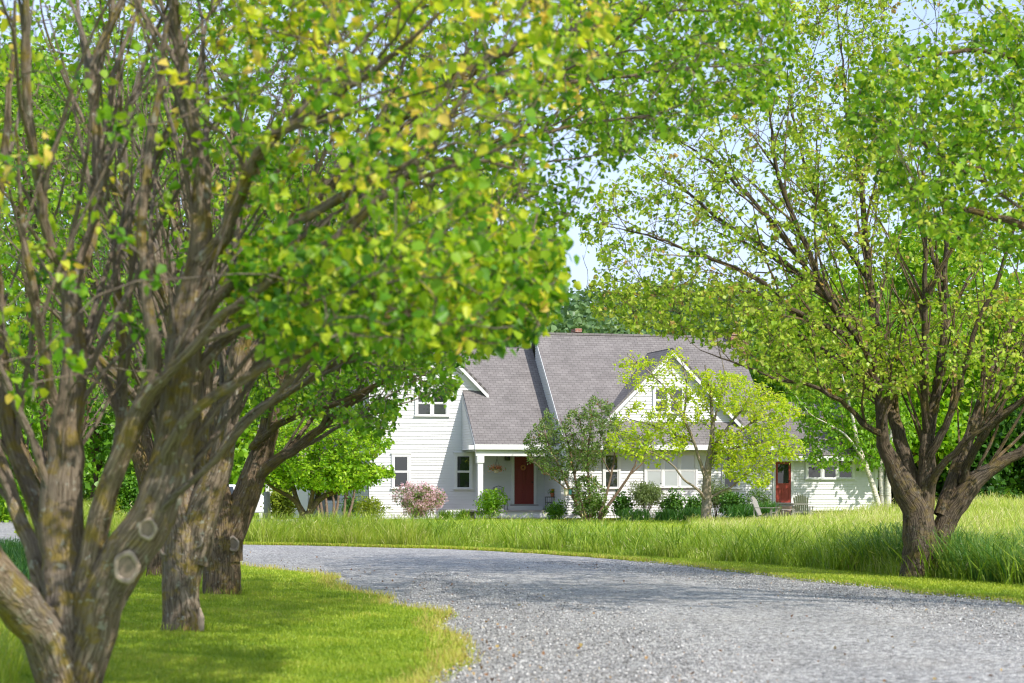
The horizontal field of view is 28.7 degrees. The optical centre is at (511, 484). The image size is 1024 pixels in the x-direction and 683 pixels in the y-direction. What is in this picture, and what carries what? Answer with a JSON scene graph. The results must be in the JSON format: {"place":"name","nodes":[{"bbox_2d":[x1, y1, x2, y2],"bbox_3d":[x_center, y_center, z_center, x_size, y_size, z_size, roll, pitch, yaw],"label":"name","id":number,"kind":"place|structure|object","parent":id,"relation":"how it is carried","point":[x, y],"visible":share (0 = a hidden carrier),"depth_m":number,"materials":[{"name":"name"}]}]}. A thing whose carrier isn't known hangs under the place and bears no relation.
{"place":"outdoors","nodes":[
{"label":"outdoors","id":0,"kind":"place"},
{"bbox_2d":[0,618,28,682],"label":"uncut lawn grass","id":1,"kind":"structure","parent":0,"point":[9,659],"depth_m":16.91,"materials":[{"name":"green plant"}]},
{"bbox_2d":[0,560,484,682],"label":"lawn grass","id":2,"kind":"structure","parent":0,"point":[294,626],"depth_m":20.12,"materials":[{"name":"green plant"}]},
{"bbox_2d":[0,524,116,581],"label":"uncut shade grass","id":3,"kind":"structure","parent":2,"relation":"on","point":[13,550],"depth_m":33.37,"materials":[{"name":"green plant"}]},
{"bbox_2d":[0,0,356,575],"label":"pear tree","id":4,"kind":"object","parent":2,"relation":"on","point":[141,456],"visible":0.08,"depth_m":34.25,"materials":[{"name":"green plant"}]},
{"bbox_2d":[35,0,529,594],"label":"pear tree","id":5,"kind":"object","parent":2,"relation":"on","point":[239,504],"visible":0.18,"depth_m":28.29,"materials":[{"name":"green plant"}]},
{"bbox_2d":[0,0,655,682],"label":"pear tree","id":6,"kind":"object","parent":2,"relation":"on","point":[316,292],"visible":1,"depth_m":14.35,"materials":[{"name":"green plant"}]},
{"bbox_2d":[0,0,802,631],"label":"pear tree","id":7,"kind":"object","parent":2,"relation":"on","point":[186,550],"visible":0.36,"depth_m":20.69,"materials":[{"name":"green plant"}]},
{"bbox_2d":[229,485,263,512],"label":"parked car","id":8,"kind":"object","parent":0,"point":[260,503],"visible":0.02,"depth_m":81.42,"materials":[{"name":"white paint"}]},
{"bbox_2d":[264,492,270,521],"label":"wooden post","id":9,"kind":"object","parent":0,"point":[267,505],"visible":0.64,"depth_m":75.89,"materials":[{"name":"grey wood"}]},
{"bbox_2d":[260,488,296,521],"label":"shrub","id":10,"kind":"object","parent":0,"point":[278,500],"visible":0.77,"depth_m":79.77,"materials":[{"name":"green plant"}]},
{"bbox_2d":[339,494,363,518],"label":"shrub","id":11,"kind":"object","parent":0,"point":[348,502],"visible":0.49,"depth_m":81.89,"materials":[{"name":"green plant"}]},
{"bbox_2d":[0,522,1023,682],"bbox_3d":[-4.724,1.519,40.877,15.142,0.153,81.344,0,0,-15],"label":"gravel driveway","id":12,"kind":"structure","parent":0,"point":[887,660],"depth_m":23.31,"materials":[{"name":"grey gravel"}]},
{"bbox_2d":[247,552,1023,682],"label":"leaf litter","id":13,"kind":"object","parent":12,"relation":"on","point":[543,653],"visible":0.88,"depth_m":18.67,"materials":[{"name":"brown plant"}]},
{"bbox_2d":[0,0,1023,323],"label":"sky","id":14,"kind":"structure","parent":0,"point":[579,272],"materials":[{"name":"white"}]},
{"bbox_2d":[26,490,1023,596],"bbox_3d":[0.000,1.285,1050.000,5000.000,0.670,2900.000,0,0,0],"label":"ground","id":15,"kind":"structure","parent":0,"point":[494,518],"depth_m":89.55,"materials":[{"name":"green plant"}]},
{"bbox_2d":[0,332,59,522],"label":"background tree","id":16,"kind":"object","parent":15,"relation":"on","point":[4,517],"visible":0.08,"depth_m":78.39,"materials":[{"name":"green plant"}]},
{"bbox_2d":[1,426,97,520],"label":"background tree","id":17,"kind":"object","parent":15,"relation":"on","point":[86,473],"visible":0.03,"depth_m":83.11,"materials":[{"name":"green plant"}]},
{"bbox_2d":[7,254,155,503],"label":"background tree","id":18,"kind":"object","parent":15,"relation":"on","point":[100,441],"visible":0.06,"depth_m":85.82,"materials":[{"name":"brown plant"}]},
{"bbox_2d":[0,29,166,453],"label":"background tree","id":19,"kind":"object","parent":15,"relation":"on","point":[17,238],"visible":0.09,"depth_m":93.82,"materials":[{"name":"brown plant"}]},
{"bbox_2d":[0,52,225,488],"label":"pear tree","id":20,"kind":"object","parent":15,"relation":"on","point":[44,430],"visible":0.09,"depth_m":41.26,"materials":[{"name":"green plant"}]},
{"bbox_2d":[112,498,122,519],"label":"shrub","id":21,"kind":"object","parent":15,"relation":"on","point":[116,507],"visible":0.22,"depth_m":70.96,"materials":[{"name":"green plant"}]},
{"bbox_2d":[116,472,138,517],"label":"arborvitae","id":22,"kind":"object","parent":15,"relation":"on","point":[128,492],"visible":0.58,"depth_m":72.71,"materials":[{"name":"green plant"}]},
{"bbox_2d":[40,60,278,484],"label":"background tree","id":23,"kind":"object","parent":15,"relation":"on","point":[239,446],"visible":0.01,"depth_m":103.11,"materials":[{"name":"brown plant"}]},
{"bbox_2d":[105,365,295,514],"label":"background tree","id":24,"kind":"object","parent":15,"relation":"on","point":[242,453],"visible":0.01,"depth_m":90.37,"materials":[{"name":"green plant"}]},
{"bbox_2d":[213,119,351,484],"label":"background tree","id":25,"kind":"object","parent":15,"relation":"on","point":[296,181],"visible":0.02,"depth_m":110.93,"materials":[{"name":"green plant"}]},
{"bbox_2d":[258,415,348,517],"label":"garage","id":26,"kind":"structure","parent":15,"relation":"on","point":[303,497],"depth_m":90.17,"materials":[{"name":"white paint"}]},
{"bbox_2d":[266,484,309,517],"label":"door","id":27,"kind":"structure","parent":26,"relation":"in","point":[303,496],"depth_m":89.99,"materials":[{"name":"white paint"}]},
{"bbox_2d":[248,411,395,521],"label":"crabapple tree","id":28,"kind":"object","parent":15,"relation":"on","point":[323,474],"visible":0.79,"depth_m":73.07,"materials":[{"name":"green plant"}]},
{"bbox_2d":[304,450,373,521],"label":"leggy shrub","id":29,"kind":"object","parent":15,"relation":"on","point":[337,505],"visible":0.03,"depth_m":78.23,"materials":[{"name":"brown plant"}]},
{"bbox_2d":[293,152,444,399],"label":"background tree","id":30,"kind":"object","parent":15,"relation":"on","point":[343,213],"depth_m":117.58,"materials":[{"name":"green plant"}]},
{"bbox_2d":[351,495,392,519],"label":"spirea bush","id":31,"kind":"object","parent":15,"relation":"on","point":[369,504],"visible":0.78,"depth_m":79.82,"materials":[{"name":"green plant"}]},
{"bbox_2d":[14,515,790,541],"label":"house lawn grass","id":32,"kind":"structure","parent":15,"relation":"on","point":[638,522],"depth_m":78.25,"materials":[{"name":"green plant"}]},
{"bbox_2d":[389,481,448,519],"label":"lilac bush","id":33,"kind":"object","parent":15,"relation":"on","point":[424,498],"visible":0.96,"depth_m":81.69,"materials":[{"name":"pink plant"}]},
{"bbox_2d":[430,509,455,519],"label":"hosta clump","id":34,"kind":"object","parent":15,"relation":"on","point":[444,514],"visible":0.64,"depth_m":81.82,"materials":[{"name":"green plant"}]},
{"bbox_2d":[449,508,472,519],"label":"hosta clump","id":35,"kind":"object","parent":15,"relation":"on","point":[459,514],"visible":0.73,"depth_m":81.83,"materials":[{"name":"green plant"}]},
{"bbox_2d":[19,569,936,682],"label":"tuft grass","id":36,"kind":"structure","parent":15,"relation":"on","point":[206,624],"depth_m":21.53,"materials":[{"name":"green plant"}]},
{"bbox_2d":[473,487,509,518],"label":"peony bush","id":37,"kind":"object","parent":15,"relation":"on","point":[490,502],"visible":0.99,"depth_m":82.84,"materials":[{"name":"green plant"}]},
{"bbox_2d":[523,392,661,520],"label":"lilac shrub","id":38,"kind":"object","parent":15,"relation":"on","point":[577,495],"visible":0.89,"depth_m":81.77,"materials":[{"name":"green plant"}]},
{"bbox_2d":[563,478,571,495],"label":"bird feeder","id":39,"kind":"object","parent":38,"relation":"hanging from","point":[567,491],"visible":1,"depth_m":81.54,"materials":[{"name":"glass"}]},
{"bbox_2d":[334,328,878,520],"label":"farmhouse","id":40,"kind":"object","parent":15,"relation":"on","point":[491,414],"visible":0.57,"depth_m":86.29,"materials":[{"name":"wood"}]},
{"bbox_2d":[391,453,410,488],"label":"window","id":41,"kind":"structure","parent":40,"relation":"in","point":[401,462],"depth_m":85.58,"materials":[{"name":"white paint"}]},
{"bbox_2d":[414,388,449,416],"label":"window","id":42,"kind":"structure","parent":40,"relation":"in","point":[421,410],"depth_m":85.91,"materials":[{"name":"white paint"}]},
{"bbox_2d":[453,452,473,489],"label":"window","id":43,"kind":"structure","parent":40,"relation":"in","point":[463,461],"depth_m":86.27,"materials":[{"name":"white paint"}]},
{"bbox_2d":[488,460,505,472],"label":"hanging basket","id":44,"kind":"object","parent":40,"relation":"hanging from","point":[497,469],"visible":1,"depth_m":85.40,"materials":[{"name":"brown plant"}]},
{"bbox_2d":[494,486,507,509],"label":"patio chair","id":45,"kind":"object","parent":40,"relation":"on","point":[502,491],"visible":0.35,"depth_m":86.05,"materials":[{"name":"black metal"}]},
{"bbox_2d":[514,456,533,503],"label":"door","id":46,"kind":"structure","parent":40,"relation":"in","point":[523,479],"depth_m":86.97,"materials":[{"name":"red paint"}]},
{"bbox_2d":[602,451,620,488],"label":"window","id":47,"kind":"structure","parent":40,"relation":"in","point":[615,483],"depth_m":85.08,"materials":[{"name":"white paint"}]},
{"bbox_2d":[652,385,685,413],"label":"window","id":48,"kind":"structure","parent":40,"relation":"in","point":[655,396],"depth_m":85.87,"materials":[{"name":"white paint"}]},
{"bbox_2d":[644,451,698,487],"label":"window","id":49,"kind":"structure","parent":40,"relation":"in","point":[687,464],"depth_m":85.77,"materials":[{"name":"white paint"}]},
{"bbox_2d":[721,452,740,488],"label":"window","id":50,"kind":"structure","parent":40,"relation":"in","point":[726,481],"depth_m":86.40,"materials":[{"name":"white paint"}]},
{"bbox_2d":[776,462,790,502],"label":"door","id":51,"kind":"structure","parent":40,"relation":"in","point":[783,469],"depth_m":87.63,"materials":[{"name":"red paint"}]},
{"bbox_2d":[804,461,855,479],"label":"window","id":52,"kind":"structure","parent":40,"relation":"in","point":[810,473],"depth_m":88.16,"materials":[{"name":"white paint"}]},
{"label":"plant stand","id":53,"kind":"object","parent":40,"relation":"on","visible":0},
{"bbox_2d":[548,489,554,496],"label":"flower pot","id":54,"kind":"object","parent":53,"relation":"on","point":[552,491],"visible":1,"depth_m":85.61,"materials":[{"name":"ceramic"}]},
{"bbox_2d":[243,541,1023,604],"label":"verge grass","id":55,"kind":"structure","parent":15,"relation":"on","point":[983,589],"depth_m":34.58,"materials":[{"name":"green plant"}]},
{"bbox_2d":[610,507,661,520],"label":"daylily clump","id":56,"kind":"object","parent":15,"relation":"on","point":[637,513],"visible":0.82,"depth_m":80.88,"materials":[{"name":"green plant"}]},
{"bbox_2d":[625,479,667,515],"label":"round willow shrub","id":57,"kind":"object","parent":15,"relation":"on","point":[648,496],"visible":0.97,"depth_m":82.09,"materials":[{"name":"green plant"}]},
{"bbox_2d":[289,509,1023,585],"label":"coarse grass","id":58,"kind":"structure","parent":15,"relation":"on","point":[618,536],"depth_m":43.17,"materials":[{"name":"green plant"}]},
{"bbox_2d":[646,509,683,521],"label":"daylily clump","id":59,"kind":"object","parent":15,"relation":"on","point":[666,513],"visible":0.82,"depth_m":80.83,"materials":[{"name":"green plant"}]},
{"bbox_2d":[658,487,686,519],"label":"rhododendron","id":60,"kind":"object","parent":15,"relation":"on","point":[670,501],"visible":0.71,"depth_m":81.84,"materials":[{"name":"green plant"}]},
{"bbox_2d":[660,506,714,520],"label":"daylily clump","id":61,"kind":"object","parent":15,"relation":"on","point":[687,512],"visible":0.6,"depth_m":80.80,"materials":[{"name":"green plant"}]},
{"bbox_2d":[683,493,701,510],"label":"rhododendron","id":62,"kind":"object","parent":15,"relation":"on","point":[692,503],"visible":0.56,"depth_m":81.78,"materials":[{"name":"green plant"}]},
{"bbox_2d":[603,346,808,519],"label":"young maple","id":63,"kind":"object","parent":15,"relation":"on","point":[717,445],"visible":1,"depth_m":75.69,"materials":[{"name":"green plant"}]},
{"bbox_2d":[697,476,733,518],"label":"round willow shrub","id":64,"kind":"object","parent":15,"relation":"on","point":[717,488],"visible":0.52,"depth_m":82.79,"materials":[{"name":"green plant"}]},
{"bbox_2d":[713,490,749,516],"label":"rhododendron","id":65,"kind":"object","parent":15,"relation":"on","point":[729,497],"visible":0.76,"depth_m":81.83,"materials":[{"name":"green plant"}]},
{"bbox_2d":[722,503,770,519],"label":"daylily clump","id":66,"kind":"object","parent":15,"relation":"on","point":[744,512],"visible":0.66,"depth_m":80.80,"materials":[{"name":"green plant"}]},
{"bbox_2d":[745,487,772,506],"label":"shrub","id":67,"kind":"object","parent":15,"relation":"on","point":[758,496],"visible":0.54,"depth_m":82.45,"materials":[{"name":"green plant"}]},
{"bbox_2d":[751,496,779,518],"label":"adirondack chair","id":68,"kind":"object","parent":15,"relation":"on","point":[757,508],"visible":0.83,"depth_m":78.55,"materials":[{"name":"grey wood"}]},
{"bbox_2d":[747,500,785,516],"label":"daylily clump","id":69,"kind":"object","parent":15,"relation":"on","point":[765,510],"visible":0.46,"depth_m":81.35,"materials":[{"name":"green plant"}]},
{"bbox_2d":[778,509,795,519],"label":"garden table","id":70,"kind":"object","parent":15,"relation":"on","point":[783,512],"visible":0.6,"depth_m":78.85,"materials":[{"name":"grey wood"}]},
{"bbox_2d":[749,336,840,401],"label":"background tree","id":71,"kind":"object","parent":15,"relation":"on","point":[759,379],"visible":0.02,"depth_m":103.39,"materials":[{"name":"green plant"}]},
{"bbox_2d":[572,0,1023,577],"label":"pear tree","id":72,"kind":"object","parent":15,"relation":"on","point":[880,376],"visible":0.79,"depth_m":33.03,"materials":[{"name":"green plant"}]},
{"bbox_2d":[792,495,815,516],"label":"adirondack chair","id":73,"kind":"object","parent":15,"relation":"on","point":[802,500],"visible":0.75,"depth_m":77.69,"materials":[{"name":"grey wood"}]},
{"bbox_2d":[754,261,935,401],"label":"background tree","id":74,"kind":"object","parent":15,"relation":"on","point":[814,298],"visible":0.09,"depth_m":99.26,"materials":[{"name":"green plant"}]},
{"bbox_2d":[783,292,933,508],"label":"birch tree","id":75,"kind":"object","parent":15,"relation":"on","point":[810,419],"visible":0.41,"depth_m":82.64,"materials":[{"name":"green plant"}]},
{"bbox_2d":[832,299,993,493],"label":"background tree","id":76,"kind":"object","parent":15,"relation":"on","point":[947,446],"visible":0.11,"depth_m":87.67,"materials":[{"name":"green plant"}]},
{"bbox_2d":[832,0,1023,273],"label":"pear tree","id":77,"kind":"object","parent":15,"relation":"on","point":[970,131],"visible":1,"depth_m":23.04,"materials":[{"name":"green plant"}]},
{"bbox_2d":[835,206,1023,491],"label":"background tree","id":78,"kind":"object","parent":15,"relation":"on","point":[951,270],"visible":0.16,"depth_m":96.05,"materials":[{"name":"green plant"}]},
{"bbox_2d":[878,428,1013,505],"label":"background tree","id":79,"kind":"object","parent":15,"relation":"on","point":[936,491],"visible":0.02,"depth_m":91.52,"materials":[{"name":"green plant"}]},
{"bbox_2d":[935,397,1023,504],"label":"background tree","id":80,"kind":"object","parent":15,"relation":"on","point":[1002,482],"visible":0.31,"depth_m":88.21,"materials":[{"name":"green plant"}]},
{"bbox_2d":[936,264,1023,497],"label":"background tree","id":81,"kind":"object","parent":15,"relation":"on","point":[990,334],"visible":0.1,"depth_m":89.75,"materials":[{"name":"green plant"}]},
{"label":"mulch bed","id":82,"kind":"structure","parent":15,"relation":"on","visible":0},
{"bbox_2d":[544,498,571,519],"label":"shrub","id":83,"kind":"object","parent":82,"relation":"on","point":[558,510],"visible":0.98,"depth_m":82.50,"materials":[{"name":"green plant"}]},
{"bbox_2d":[575,492,609,519],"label":"shrub","id":84,"kind":"object","parent":82,"relation":"on","point":[586,505],"visible":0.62,"depth_m":82.44,"materials":[{"name":"green plant"}]},
{"bbox_2d":[610,489,634,515],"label":"rhododendron","id":85,"kind":"object","parent":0,"point":[622,501],"visible":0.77,"depth_m":82.07,"materials":[{"name":"green plant"}]},
{"bbox_2d":[819,519,1023,583],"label":"reed grass","id":86,"kind":"structure","parent":0,"point":[960,554],"depth_m":32.79,"materials":[{"name":"green plant"}]},
{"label":"hills","id":87,"kind":"structure","parent":0,"visible":0},
{"bbox_2d":[12,266,1009,499],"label":"hillside wood","id":88,"kind":"object","parent":87,"relation":"on","point":[576,313],"visible":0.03,"depth_m":273.03,"materials":[{"name":"green plant"}]}
]}

